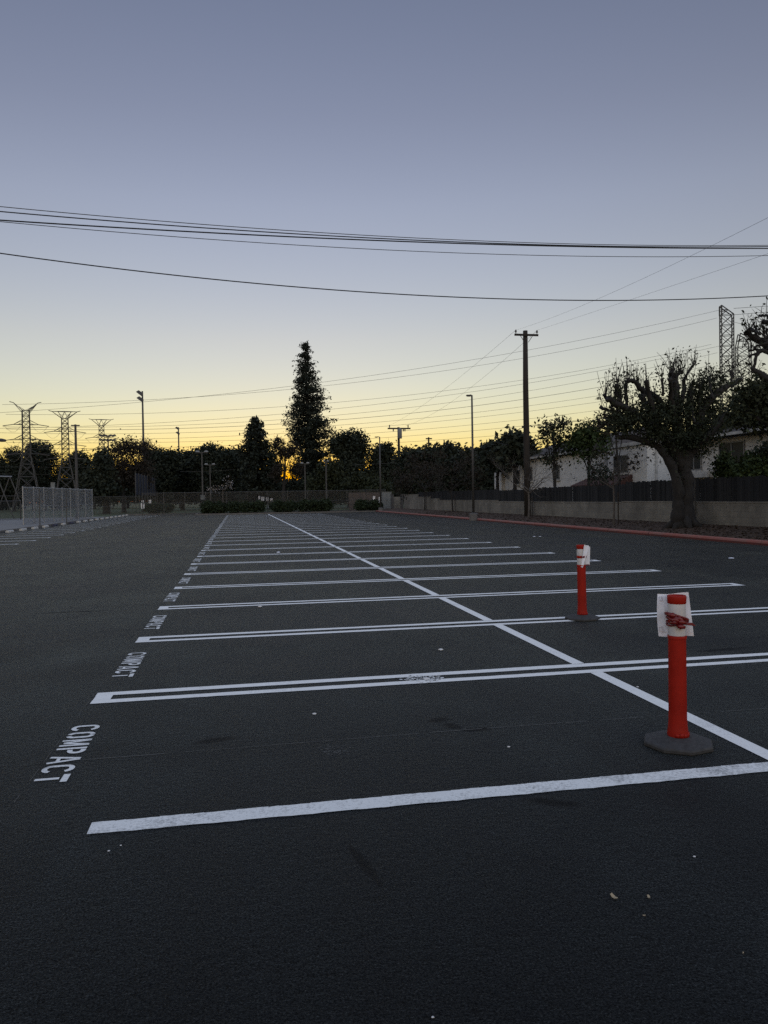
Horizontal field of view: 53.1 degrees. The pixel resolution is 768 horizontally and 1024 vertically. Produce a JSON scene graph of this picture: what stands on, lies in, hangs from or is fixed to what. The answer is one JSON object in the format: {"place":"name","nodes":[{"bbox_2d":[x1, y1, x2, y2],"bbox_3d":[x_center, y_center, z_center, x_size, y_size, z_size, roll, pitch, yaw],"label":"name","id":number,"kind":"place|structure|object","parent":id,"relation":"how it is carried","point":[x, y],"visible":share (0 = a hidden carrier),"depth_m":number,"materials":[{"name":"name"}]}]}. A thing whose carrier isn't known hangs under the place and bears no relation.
{"place":"outdoors","nodes":[
{"label":"outdoors","id":0,"kind":"place"},
{"bbox_2d":[3,401,49,511],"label":"lattice tower","id":1,"kind":"structure","parent":0,"point":[23,443],"depth_m":131.39,"materials":[{"name":"metal"}]},
{"bbox_2d":[0,517,99,529],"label":"pavement","id":2,"kind":"structure","parent":0,"point":[6,524],"depth_m":54.18,"materials":[{"name":"concrete"}]},
{"bbox_2d":[0,500,21,519],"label":"field fence","id":3,"kind":"object","parent":2,"relation":"on","point":[11,510],"visible":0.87,"depth_m":65.09,"materials":[{"name":"metal"}]},
{"bbox_2d":[0,476,25,518],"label":"steel trestle","id":4,"kind":"object","parent":2,"relation":"on","point":[4,492],"visible":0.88,"depth_m":70.58,"materials":[{"name":"grey metal"}]},
{"bbox_2d":[22,486,92,524],"bbox_3d":[-23.970,-0.481,57.239,0.091,2.652,15.260,-1,1,-5],"label":"chain link fence","id":5,"kind":"object","parent":2,"relation":"on","point":[30,517],"visible":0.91,"depth_m":55.59,"materials":[{"name":"metal"}]},
{"bbox_2d":[71,424,79,518],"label":"light pole","id":6,"kind":"object","parent":2,"relation":"on","point":[76,459],"visible":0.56,"depth_m":65.61,"materials":[{"name":"metal"}]},
{"bbox_2d":[85,419,117,508],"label":"lattice tower","id":7,"kind":"structure","parent":0,"point":[100,439],"depth_m":164.37,"materials":[{"name":"metal"}]},
{"bbox_2d":[11,501,268,507],"bbox_3d":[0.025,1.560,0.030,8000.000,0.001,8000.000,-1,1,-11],"label":"ground","id":8,"kind":"structure","parent":0,"point":[119,504],"depth_m":386.73,"materials":[{"name":"grey soil"}]},
{"bbox_2d":[0,445,34,509],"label":"broadleaf tree","id":9,"kind":"object","parent":8,"relation":"on","point":[11,468],"visible":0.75,"depth_m":144.06,"materials":[{"name":"green plant"}]},
{"bbox_2d":[0,494,47,509],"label":"background tree","id":10,"kind":"object","parent":8,"relation":"on","point":[17,501],"visible":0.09,"depth_m":168.84,"materials":[{"name":"green plant"}]},
{"bbox_2d":[21,438,49,509],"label":"broadleaf tree","id":11,"kind":"object","parent":8,"relation":"on","point":[34,445],"visible":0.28,"depth_m":151.16,"materials":[{"name":"green plant"}]},
{"bbox_2d":[27,440,58,510],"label":"broadleaf tree","id":12,"kind":"object","parent":8,"relation":"on","point":[43,467],"visible":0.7,"depth_m":149.30,"materials":[{"name":"green plant"}]},
{"bbox_2d":[45,449,69,509],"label":"tree","id":13,"kind":"object","parent":8,"relation":"on","point":[56,468],"visible":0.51,"depth_m":149.40,"materials":[{"name":"green plant"}]},
{"bbox_2d":[35,477,83,509],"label":"background tree","id":14,"kind":"object","parent":8,"relation":"on","point":[60,499],"visible":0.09,"depth_m":170.30,"materials":[{"name":"green plant"}]},
{"bbox_2d":[0,514,126,532],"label":"kerb","id":15,"kind":"structure","parent":8,"relation":"on","point":[16,529],"depth_m":49.20,"materials":[{"name":"concrete"}]},
{"bbox_2d":[57,449,91,508],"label":"broadleaf tree","id":16,"kind":"object","parent":8,"relation":"on","point":[84,465],"visible":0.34,"depth_m":148.53,"materials":[{"name":"green plant"}]},
{"bbox_2d":[73,447,129,513],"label":"broadleaf tree","id":17,"kind":"object","parent":8,"relation":"on","point":[99,474],"visible":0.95,"depth_m":94.03,"materials":[{"name":"green plant"}]},
{"bbox_2d":[91,428,162,512],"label":"broadleaf tree","id":18,"kind":"object","parent":8,"relation":"on","point":[126,475],"visible":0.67,"depth_m":104.78,"materials":[{"name":"green plant"}]},
{"bbox_2d":[112,467,146,507],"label":"background tree","id":19,"kind":"object","parent":8,"relation":"on","point":[132,493],"visible":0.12,"depth_m":170.56,"materials":[{"name":"green plant"}]},
{"bbox_2d":[136,390,143,439],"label":"floodlight pole","id":20,"kind":"object","parent":8,"relation":"on","point":[139,397],"visible":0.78,"depth_m":111.62,"materials":[{"name":"metal"}]},
{"bbox_2d":[136,436,157,511],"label":"bare tree","id":21,"kind":"object","parent":8,"relation":"on","point":[149,446],"visible":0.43,"depth_m":109.88,"materials":[{"name":"green plant"}]},
{"bbox_2d":[134,440,185,502],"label":"broadleaf tree","id":22,"kind":"object","parent":8,"relation":"on","point":[169,462],"visible":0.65,"depth_m":116.62,"materials":[{"name":"green plant"}]},
{"bbox_2d":[172,446,201,509],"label":"broadleaf tree","id":23,"kind":"object","parent":8,"relation":"on","point":[181,482],"visible":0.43,"depth_m":123.41,"materials":[{"name":"green plant"}]},
{"bbox_2d":[181,440,242,509],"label":"broadleaf tree","id":24,"kind":"object","parent":8,"relation":"on","point":[220,457],"visible":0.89,"depth_m":120.51,"materials":[{"name":"green plant"}]},
{"bbox_2d":[224,445,243,500],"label":"broadleaf tree","id":25,"kind":"object","parent":8,"relation":"on","point":[234,450],"visible":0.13,"depth_m":129.34,"materials":[{"name":"green plant"}]},
{"bbox_2d":[131,511,374,514],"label":"kerb","id":26,"kind":"structure","parent":8,"relation":"on","point":[260,513],"depth_m":79.90,"materials":[{"name":"concrete"}]},
{"bbox_2d":[233,415,279,504],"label":"conifer tree","id":27,"kind":"object","parent":8,"relation":"on","point":[253,458],"visible":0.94,"depth_m":116.94,"materials":[{"name":"green plant"}]},
{"bbox_2d":[142,489,385,514],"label":"chain link fence","id":28,"kind":"object","parent":8,"relation":"on","point":[267,498],"visible":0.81,"depth_m":83.17,"materials":[{"name":"grey metal"}]},
{"bbox_2d":[259,438,313,500],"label":"broadleaf tree","id":29,"kind":"object","parent":8,"relation":"on","point":[296,485],"visible":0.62,"depth_m":117.37,"materials":[{"name":"green plant"}]},
{"bbox_2d":[267,433,307,501],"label":"sparse tree","id":30,"kind":"object","parent":8,"relation":"on","point":[295,470],"visible":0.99,"depth_m":111.80,"materials":[{"name":"green plant"}]},
{"bbox_2d":[280,341,336,501],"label":"conifer tree","id":31,"kind":"object","parent":8,"relation":"on","point":[310,435],"visible":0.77,"depth_m":123.99,"materials":[{"name":"green plant"}]},
{"bbox_2d":[302,456,356,503],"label":"broadleaf tree","id":32,"kind":"object","parent":8,"relation":"on","point":[335,480],"visible":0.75,"depth_m":109.31,"materials":[{"name":"green plant"}]},
{"bbox_2d":[323,427,375,507],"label":"broadleaf tree","id":33,"kind":"object","parent":8,"relation":"on","point":[351,447],"visible":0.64,"depth_m":118.65,"materials":[{"name":"green plant"}]},
{"bbox_2d":[340,468,393,493],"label":"broadleaf tree","id":34,"kind":"object","parent":8,"relation":"on","point":[362,481],"visible":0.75,"depth_m":103.23,"materials":[{"name":"green plant"}]},
{"bbox_2d":[375,436,382,510],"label":"lamp post","id":35,"kind":"object","parent":8,"relation":"on","point":[380,508],"visible":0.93,"depth_m":79.86,"materials":[{"name":"metal"}]},
{"bbox_2d":[363,438,397,492],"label":"broadleaf tree","id":36,"kind":"object","parent":8,"relation":"on","point":[386,449],"visible":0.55,"depth_m":116.61,"materials":[{"name":"green plant"}]},
{"bbox_2d":[388,425,410,496],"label":"utility pole","id":37,"kind":"object","parent":8,"relation":"on","point":[399,433],"visible":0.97,"depth_m":107.40,"materials":[{"name":"brown wood"}]},
{"bbox_2d":[387,444,417,498],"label":"broadleaf tree","id":38,"kind":"object","parent":8,"relation":"on","point":[401,455],"visible":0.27,"depth_m":91.14,"materials":[{"name":"green plant"}]},
{"bbox_2d":[402,443,441,491],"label":"broadleaf tree","id":39,"kind":"object","parent":8,"relation":"on","point":[419,450],"visible":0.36,"depth_m":87.33,"materials":[{"name":"green plant"}]},
{"bbox_2d":[428,440,470,490],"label":"broadleaf tree","id":40,"kind":"object","parent":8,"relation":"on","point":[447,447],"visible":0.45,"depth_m":81.08,"materials":[{"name":"green plant"}]},
{"bbox_2d":[452,442,493,490],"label":"broadleaf tree","id":41,"kind":"object","parent":8,"relation":"on","point":[488,483],"visible":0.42,"depth_m":77.17,"materials":[{"name":"green plant"}]},
{"bbox_2d":[474,437,512,489],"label":"broadleaf tree","id":42,"kind":"object","parent":8,"relation":"on","point":[483,454],"visible":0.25,"depth_m":65.82,"materials":[{"name":"green plant"}]},
{"bbox_2d":[487,424,542,489],"bbox_3d":[10.649,-3.444,61.961,4.621,7.381,4.014,-1,1,8],"label":"broadleaf tree","id":43,"kind":"object","parent":8,"relation":"on","point":[514,441],"visible":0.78,"depth_m":61.24,"materials":[{"name":"green plant"}]},
{"bbox_2d":[532,413,573,486],"bbox_3d":[10.369,-2.688,45.959,2.979,6.489,2.737,-1,1,-11],"label":"airy tree","id":44,"kind":"object","parent":8,"relation":"on","point":[551,429],"visible":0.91,"depth_m":45.86,"materials":[{"name":"green plant"}]},
{"bbox_2d":[494,429,645,490],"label":"townhouse","id":45,"kind":"structure","parent":8,"relation":"on","point":[569,480],"depth_m":56.31,"materials":[{"name":"white paint"}]},
{"bbox_2d":[375,510,767,545],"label":"red kerb","id":46,"kind":"structure","parent":8,"relation":"on","point":[724,539],"depth_m":28.68,"materials":[{"name":"paint"}]},
{"bbox_2d":[554,415,618,485],"bbox_3d":[12.097,-2.538,44.972,3.789,6.171,3.048,-1,1,-11],"label":"leafy tree","id":47,"kind":"object","parent":8,"relation":"on","point":[583,438],"visible":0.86,"depth_m":44.64,"materials":[{"name":"green plant"}]},
{"bbox_2d":[418,475,767,501],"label":"wooden fence","id":48,"kind":"object","parent":8,"relation":"on","point":[749,489],"visible":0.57,"depth_m":34.49,"materials":[{"name":"brown wood"}]},
{"bbox_2d":[583,460,615,485],"bbox_3d":[11.286,-1.129,39.991,1.626,3.199,2.564,-1,1,-11],"label":"bush","id":49,"kind":"object","parent":8,"relation":"on","point":[597,469],"visible":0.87,"depth_m":39.98,"materials":[{"name":"green plant"}]},
{"bbox_2d":[582,407,634,485],"bbox_3d":[12.015,-2.473,40.093,2.484,6.230,2.311,-2,1,-38],"label":"airy tree","id":50,"kind":"object","parent":8,"relation":"on","point":[599,426],"visible":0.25,"depth_m":39.90,"materials":[{"name":"green plant"}]},
{"bbox_2d":[571,442,670,486],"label":"townhouse","id":51,"kind":"structure","parent":8,"relation":"on","point":[652,471],"depth_m":44.82,"materials":[{"name":"white paint"}]},
{"bbox_2d":[613,454,628,474],"bbox_3d":[14.411,-2.863,46.856,0.118,1.195,1.903,-1,1,-11],"label":"window","id":52,"kind":"structure","parent":51,"relation":"in","point":[624,456],"depth_m":46.63,"materials":[{"name":"glass"}]},
{"bbox_2d":[707,442,738,477],"bbox_3d":[13.131,-1.029,29.728,1.481,3.315,1.499,0,1,38],"label":"bush","id":53,"kind":"object","parent":8,"relation":"on","point":[723,463],"visible":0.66,"depth_m":29.49,"materials":[{"name":"green plant"}]},
{"bbox_2d":[719,305,734,410],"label":"lattice mast","id":54,"kind":"object","parent":8,"relation":"on","point":[721,359],"visible":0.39,"depth_m":155.07,"materials":[{"name":"metal"}]},
{"bbox_2d":[2,318,714,404],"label":"transmission wire","id":55,"kind":"object","parent":54,"relation":"attached to","point":[355,382],"visible":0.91,"depth_m":148.84,"materials":[{"name":"metal"}]},
{"bbox_2d":[0,310,717,412],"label":"transmission wire","id":56,"kind":"object","parent":54,"relation":"attached to","point":[350,378],"visible":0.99,"depth_m":146.43,"materials":[{"name":"metal"}]},
{"bbox_2d":[6,401,719,448],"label":"transmission wire","id":57,"kind":"object","parent":54,"relation":"attached to","point":[196,446],"visible":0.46,"depth_m":139.95,"materials":[{"name":"metal"}]},
{"bbox_2d":[34,346,717,427],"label":"transmission wire","id":58,"kind":"object","parent":54,"relation":"attached to","point":[366,405],"visible":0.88,"depth_m":147.01,"materials":[{"name":"metal"}]},
{"bbox_2d":[691,426,767,478],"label":"townhouse","id":59,"kind":"structure","parent":8,"relation":"on","point":[737,440],"depth_m":34.82,"materials":[{"name":"beige paint"}]},
{"bbox_2d":[691,452,702,471],"bbox_3d":[15.154,-2.418,37.615,0.118,0.961,1.435,-1,1,-11],"label":"window","id":60,"kind":"structure","parent":59,"relation":"in","point":[696,463],"depth_m":37.34,"materials":[{"name":"metal"}]},
{"bbox_2d":[718,440,744,462],"bbox_3d":[15.722,-2.570,34.739,0.068,1.229,1.831,-1,1,-11],"label":"window","id":61,"kind":"structure","parent":59,"relation":"in","point":[734,445],"depth_m":34.48,"materials":[{"name":"glass"}]},
{"bbox_2d":[713,296,767,445],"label":"pruned tree","id":62,"kind":"object","parent":8,"relation":"on","point":[748,407],"visible":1,"depth_m":22.19,"materials":[{"name":"green plant"}]},
{"bbox_2d":[725,448,767,477],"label":"bush","id":63,"kind":"object","parent":8,"relation":"on","point":[741,468],"visible":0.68,"depth_m":27.77,"materials":[{"name":"green plant"}]},
{"bbox_2d":[748,438,767,476],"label":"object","id":64,"kind":"object","parent":8,"relation":"on","point":[764,448],"visible":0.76,"depth_m":27.77,"materials":[{"name":"green plant"}]},
{"bbox_2d":[0,502,403,518],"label":"field","id":65,"kind":"structure","parent":0,"point":[99,514],"depth_m":115.18,"materials":[{"name":"green plant"}]},
{"bbox_2d":[44,410,86,510],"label":"lattice tower","id":66,"kind":"structure","parent":65,"relation":"on","point":[61,444],"depth_m":140.29,"materials":[{"name":"metal"}]},
{"bbox_2d":[6,344,710,414],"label":"transmission wire","id":67,"kind":"object","parent":66,"relation":"hanging from","point":[285,406],"visible":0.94,"depth_m":148.15,"materials":[{"name":"metal"}]},
{"bbox_2d":[31,380,686,433],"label":"transmission wire","id":68,"kind":"object","parent":66,"relation":"hanging from","point":[333,425],"visible":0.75,"depth_m":146.05,"materials":[{"name":"metal"}]},
{"bbox_2d":[28,365,710,429],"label":"transmission wire","id":69,"kind":"object","parent":66,"relation":"hanging from","point":[331,420],"visible":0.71,"depth_m":150.06,"materials":[{"name":"metal"}]},
{"bbox_2d":[114,392,659,439],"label":"transmission wire","id":70,"kind":"object","parent":66,"relation":"attached to","point":[370,427],"visible":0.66,"depth_m":149.41,"materials":[{"name":"metal"}]},
{"bbox_2d":[128,353,714,426],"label":"transmission wire","id":71,"kind":"object","parent":66,"relation":"attached to","point":[393,409],"visible":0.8,"depth_m":149.49,"materials":[{"name":"metal"}]},
{"bbox_2d":[94,496,141,514],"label":"chain link fence","id":72,"kind":"object","parent":65,"relation":"on","point":[117,504],"visible":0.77,"depth_m":88.96,"materials":[{"name":"grey metal"}]},
{"bbox_2d":[135,472,161,513],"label":"windscreen fence","id":73,"kind":"object","parent":65,"relation":"on","point":[142,483],"visible":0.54,"depth_m":100.88,"materials":[{"name":"black fabric"}]},
{"bbox_2d":[143,501,176,513],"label":"hedge bush","id":74,"kind":"object","parent":65,"relation":"on","point":[155,509],"visible":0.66,"depth_m":87.65,"materials":[{"name":"green plant"}]},
{"bbox_2d":[199,510,373,513],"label":"bed","id":75,"kind":"object","parent":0,"point":[267,512],"visible":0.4,"depth_m":81.94,"materials":[{"name":"brown soil"}]},
{"bbox_2d":[199,499,226,513],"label":"hedge bush","id":76,"kind":"object","parent":75,"relation":"on","point":[217,507],"visible":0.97,"depth_m":81.64,"materials":[{"name":"green plant"}]},
{"bbox_2d":[225,500,267,512],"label":"hedge bush","id":77,"kind":"object","parent":75,"relation":"on","point":[236,507],"visible":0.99,"depth_m":81.70,"materials":[{"name":"green plant"}]},
{"bbox_2d":[268,499,297,511],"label":"hedge bush","id":78,"kind":"object","parent":75,"relation":"on","point":[278,506],"visible":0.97,"depth_m":81.64,"materials":[{"name":"green plant"}]},
{"bbox_2d":[295,497,334,511],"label":"hedge bush","id":79,"kind":"object","parent":75,"relation":"on","point":[315,505],"visible":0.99,"depth_m":81.66,"materials":[{"name":"green plant"}]},
{"bbox_2d":[353,499,383,510],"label":"hedge bush","id":80,"kind":"object","parent":75,"relation":"on","point":[365,505],"visible":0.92,"depth_m":82.13,"materials":[{"name":"green plant"}]},
{"bbox_2d":[381,492,390,508],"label":"utility cabinet","id":81,"kind":"object","parent":75,"relation":"on","point":[386,499],"visible":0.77,"depth_m":85.62,"materials":[{"name":"grey metal"}]},
{"bbox_2d":[349,492,379,509],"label":"brick wall","id":82,"kind":"structure","parent":0,"point":[354,496],"depth_m":89.86,"materials":[{"name":"grey brick"}]},
{"bbox_2d":[0,512,767,1023],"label":"parking lot","id":83,"kind":"structure","parent":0,"point":[306,792],"depth_m":4.12,"materials":[{"name":"black asphalt"}]},
{"bbox_2d":[466,394,477,520],"bbox_3d":[5.382,-3.315,46.919,0.600,7.727,0.520,-1,1,-11],"label":"lamp post","id":84,"kind":"object","parent":83,"relation":"on","point":[473,515],"visible":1,"depth_m":46.87,"materials":[{"name":"metal"}]},
{"bbox_2d":[565,545,599,621],"bbox_3d":[2.369,0.839,9.207,0.379,0.890,0.379,-2,1,-14],"label":"delineator post","id":85,"kind":"object","parent":83,"relation":"on","point":[582,615],"visible":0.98,"depth_m":9.16,"materials":[{"name":"plastic"}]},
{"bbox_2d":[581,545,589,566],"bbox_3d":[2.413,0.524,9.170,0.144,0.269,0.058,-1,1,-22],"label":"paper strip","id":86,"kind":"object","parent":85,"relation":"attached to","point":[586,550],"visible":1,"depth_m":9.15,"materials":[{"name":"white paper"}]},
{"bbox_2d":[644,594,712,755],"bbox_3d":[1.739,0.938,4.554,0.379,0.890,0.379,-1,1,-25],"label":"delineator post","id":87,"kind":"object","parent":83,"relation":"on","point":[676,737],"visible":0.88,"depth_m":4.51,"materials":[{"name":"plastic"}]},
{"bbox_2d":[657,592,693,636],"bbox_3d":[1.745,0.615,4.602,0.206,0.272,0.017,-1,1,20],"label":"paper sheet","id":88,"kind":"object","parent":87,"relation":"attached to","point":[662,605],"visible":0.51,"depth_m":4.62,"materials":[{"name":"grey"}]},
{"bbox_2d":[664,612,694,628],"bbox_3d":[1.732,0.634,4.531,0.149,0.096,0.170,-1,1,-11],"label":"ribbon knot","id":89,"kind":"object","parent":87,"relation":"attached to","point":[678,621],"visible":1,"depth_m":4.47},
{"bbox_2d":[0,219,767,248],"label":"overhead cable","id":90,"kind":"object","parent":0,"point":[363,239],"visible":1,"depth_m":17.48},
{"bbox_2d":[0,253,767,300],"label":"overhead cable","id":91,"kind":"object","parent":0,"point":[363,291],"visible":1,"depth_m":18.20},
{"bbox_2d":[0,211,767,246],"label":"overhead cable","id":92,"kind":"object","parent":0,"point":[358,237],"visible":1,"depth_m":17.30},
{"bbox_2d":[0,206,767,245],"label":"overhead cable","id":93,"kind":"object","parent":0,"point":[387,236],"visible":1,"depth_m":17.41,"materials":[{"name":"metal"}]},
{"bbox_2d":[0,221,767,256],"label":"overhead cable","id":94,"kind":"object","parent":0,"point":[392,250],"visible":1,"depth_m":18.00,"materials":[{"name":"metal"}]},
{"bbox_2d":[0,0,767,479],"label":"sky","id":95,"kind":"structure","parent":0,"point":[575,122],"materials":[{"name":"blue"}]},
{"bbox_2d":[383,508,767,540],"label":"mulch bed","id":96,"kind":"object","parent":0,"point":[585,520],"visible":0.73,"depth_m":33.46,"materials":[{"name":"brown soil"}]},
{"bbox_2d":[389,451,450,509],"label":"sapling","id":97,"kind":"object","parent":96,"relation":"on","point":[405,478],"visible":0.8,"depth_m":69.79,"materials":[{"name":"green plant"}]},
{"bbox_2d":[412,446,492,510],"bbox_3d":[5.686,-2.562,61.862,6.233,5.241,4.947,-1,1,-11],"label":"sapling","id":98,"kind":"object","parent":96,"relation":"on","point":[422,465],"visible":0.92,"depth_m":61.90,"materials":[{"name":"green plant"}]},
{"bbox_2d":[514,330,537,515],"bbox_3d":[8.425,-5.049,45.374,1.469,11.295,0.437,-1,1,-11],"label":"utility pole","id":99,"kind":"object","parent":96,"relation":"in","point":[526,436],"visible":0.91,"depth_m":45.25,"materials":[{"name":"brown wood"}]},
{"bbox_2d":[487,447,568,517],"bbox_3d":[8.286,-1.719,43.196,5.691,4.307,4.696,-1,1,19],"label":"sapling","id":100,"kind":"object","parent":96,"relation":"on","point":[529,489],"visible":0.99,"depth_m":43.18,"materials":[{"name":"brown plant"}]},
{"bbox_2d":[404,494,767,526],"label":"block wall","id":101,"kind":"structure","parent":96,"relation":"on","point":[745,513],"depth_m":35.31,"materials":[{"name":"grey concrete"}]},
{"bbox_2d":[417,510,767,539],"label":"fallen leaves","id":102,"kind":"object","parent":96,"relation":"on","point":[698,532],"visible":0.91,"depth_m":30.53,"materials":[{"name":"brown plant"}]},
{"bbox_2d":[556,443,654,524],"bbox_3d":[9.763,-1.260,32.408,3.563,3.813,3.409,-2,1,-32],"label":"sapling","id":103,"kind":"object","parent":96,"relation":"on","point":[623,471],"visible":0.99,"depth_m":32.45,"materials":[{"name":"green plant"}]},
{"bbox_2d":[593,345,748,528],"bbox_3d":[10.828,-2.676,28.425,6.472,7.044,2.795,-1,1,-11],"label":"pruned tree","id":104,"kind":"object","parent":96,"relation":"in","point":[675,437],"visible":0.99,"depth_m":27.94,"materials":[{"name":"green plant"}]},
{"bbox_2d":[735,333,751,393],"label":"lattice mast","id":105,"kind":"object","parent":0,"point":[742,346],"visible":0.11,"depth_m":177.20,"materials":[{"name":"metal"}]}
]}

